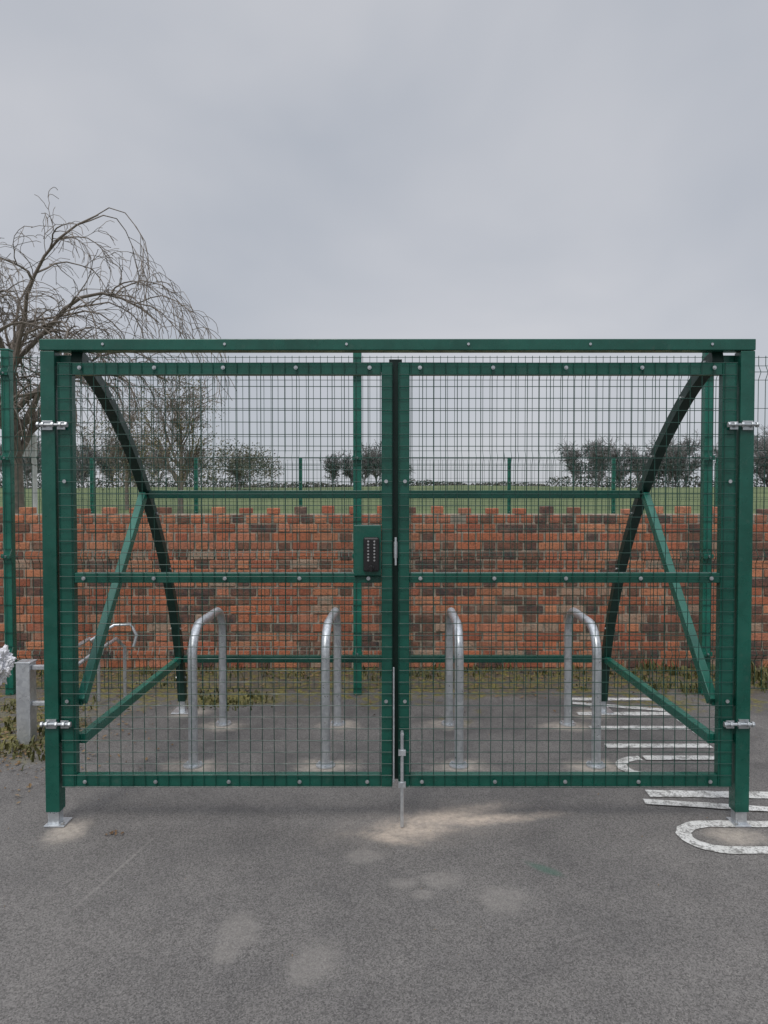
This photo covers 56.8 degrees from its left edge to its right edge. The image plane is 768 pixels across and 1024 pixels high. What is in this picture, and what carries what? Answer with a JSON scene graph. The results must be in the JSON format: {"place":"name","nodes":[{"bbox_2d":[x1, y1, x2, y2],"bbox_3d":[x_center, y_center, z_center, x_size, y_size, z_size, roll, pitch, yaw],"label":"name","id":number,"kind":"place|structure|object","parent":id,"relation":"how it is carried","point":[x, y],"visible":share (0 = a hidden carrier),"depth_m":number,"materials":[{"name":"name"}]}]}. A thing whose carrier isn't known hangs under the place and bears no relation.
{"place":"outdoors","nodes":[
{"label":"outdoors","id":0,"kind":"place"},
{"bbox_2d":[0,668,767,1023],"bbox_3d":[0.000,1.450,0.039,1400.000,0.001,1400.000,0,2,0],"label":"ground","id":1,"kind":"structure","parent":0,"point":[544,904],"depth_m":2.67,"materials":[{"name":"grey asphalt"}]},
{"bbox_2d":[14,624,137,744],"bbox_3d":[-1.887,1.042,4.457,0.345,0.579,0.839,0,2,11],"label":"bike rack","id":2,"kind":"object","parent":1,"relation":"on","point":[27,702],"visible":0.68,"depth_m":4.09,"materials":[{"name":"metal"}]},
{"bbox_2d":[183,607,231,768],"bbox_3d":[-1.012,0.961,4.107,0.109,0.760,0.784,0,2,0],"label":"bike stand","id":3,"kind":"object","parent":1,"relation":"on","point":[222,721],"visible":0.88,"depth_m":3.78,"materials":[{"name":"metal"}]},
{"bbox_2d":[316,607,345,768],"bbox_3d":[-0.301,0.961,4.107,0.104,0.760,0.784,0,2,2],"label":"bike stand","id":4,"kind":"object","parent":1,"relation":"on","point":[325,688],"visible":0.89,"depth_m":3.77,"materials":[{"name":"metal"}]},
{"bbox_2d":[0,667,766,966],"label":"fallen leaves","id":5,"kind":"object","parent":1,"relation":"on","point":[146,758],"visible":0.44,"depth_m":5.17,"materials":[{"name":"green plant"}]},
{"bbox_2d":[0,348,767,694],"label":"fence","id":6,"kind":"object","parent":1,"relation":"on","point":[8,494],"visible":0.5,"depth_m":5.05,"materials":[{"name":"green metal"}]},
{"bbox_2d":[0,644,16,684],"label":"plastic bag","id":7,"kind":"object","parent":6,"relation":"attached to","point":[7,659],"visible":1,"depth_m":4.46,"materials":[{"name":"white plastic"}]},
{"bbox_2d":[0,514,767,667],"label":"brick wall","id":8,"kind":"structure","parent":1,"relation":"on","point":[379,595],"depth_m":5.88,"materials":[{"name":"red brick"}]},
{"bbox_2d":[0,458,767,513],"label":"fence","id":9,"kind":"object","parent":1,"relation":"on","point":[196,501],"visible":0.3,"depth_m":16.98,"materials":[{"name":"green metal"}]},
{"bbox_2d":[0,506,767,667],"bbox_3d":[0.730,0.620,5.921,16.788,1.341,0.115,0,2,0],"label":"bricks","id":10,"kind":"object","parent":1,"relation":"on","point":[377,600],"visible":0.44,"depth_m":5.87,"materials":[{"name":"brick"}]},
{"bbox_2d":[0,655,767,770],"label":"weeds","id":11,"kind":"object","parent":1,"relation":"on","point":[8,746],"visible":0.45,"depth_m":5.29,"materials":[{"name":"green plant"}]},
{"bbox_2d":[36,339,759,826],"bbox_3d":[0.058,0.292,3.870,3.072,2.107,1.778,0,2,0],"label":"bike shelter","id":12,"kind":"object","parent":1,"relation":"on","point":[382,551],"visible":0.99,"depth_m":3.06,"materials":[{"name":"metal"}]},
{"bbox_2d":[441,607,468,768],"bbox_3d":[0.404,0.961,4.107,0.104,0.760,0.784,0,2,1],"label":"bike stand","id":13,"kind":"object","parent":1,"relation":"on","point":[452,616],"visible":0.9,"depth_m":3.77,"materials":[{"name":"metal"}]},
{"bbox_2d":[559,607,604,768],"bbox_3d":[1.141,0.961,4.107,0.104,0.760,0.784,0,2,2],"label":"bike stand","id":14,"kind":"object","parent":1,"relation":"on","point":[596,653],"visible":0.85,"depth_m":3.78,"materials":[{"name":"metal"}]},
{"bbox_2d":[572,698,767,853],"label":"road marking","id":15,"kind":"object","parent":1,"relation":"on","point":[684,831],"visible":0.73,"depth_m":3.41,"materials":[{"name":"paint"}]},
{"bbox_2d":[0,485,767,513],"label":"grass field","id":16,"kind":"structure","parent":0,"point":[588,509],"depth_m":40.80,"materials":[{"name":"green plant"}]},
{"bbox_2d":[23,435,37,513],"bbox_3d":[-4.865,0.064,9.793,0.170,2.250,0.095,0,2,0],"label":"sign post","id":17,"kind":"object","parent":16,"relation":"on","point":[34,472],"visible":0.33,"depth_m":9.76,"materials":[{"name":"grey metal"}]},
{"bbox_2d":[0,187,233,513],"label":"bare tree","id":18,"kind":"object","parent":16,"relation":"on","point":[16,344],"visible":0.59,"depth_m":8.89,"materials":[{"name":"brown plant"}]},
{"bbox_2d":[76,387,162,509],"bbox_3d":[-12.242,-3.203,33.825,4.941,6.302,4.409,1,2,23],"label":"leafy tree","id":19,"kind":"object","parent":16,"relation":"on","point":[127,474],"visible":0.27,"depth_m":33.85,"materials":[{"name":"green plant"}]},
{"bbox_2d":[123,359,233,513],"bbox_3d":[-9.156,-3.387,30.721,5.264,7.042,5.114,0,2,0],"label":"leafy tree","id":20,"kind":"object","parent":16,"relation":"on","point":[182,473],"visible":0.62,"depth_m":30.64,"materials":[{"name":"green plant"}]},
{"bbox_2d":[198,438,284,489],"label":"bush","id":21,"kind":"object","parent":16,"relation":"on","point":[241,473],"visible":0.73,"depth_m":59.60,"materials":[{"name":"green plant"}]},
{"bbox_2d":[0,474,765,487],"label":"distant hedge","id":22,"kind":"object","parent":16,"relation":"on","point":[316,485],"visible":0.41,"depth_m":103.59,"materials":[{"name":"green plant"}]},
{"bbox_2d":[0,424,767,488],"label":"distant trees","id":23,"kind":"object","parent":16,"relation":"on","point":[591,453],"visible":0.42,"depth_m":94.36,"materials":[{"name":"green plant"}]},
{"bbox_2d":[0,0,767,487],"label":"sky","id":24,"kind":"structure","parent":0,"point":[298,169],"materials":[{"name":"grey"}]}
]}

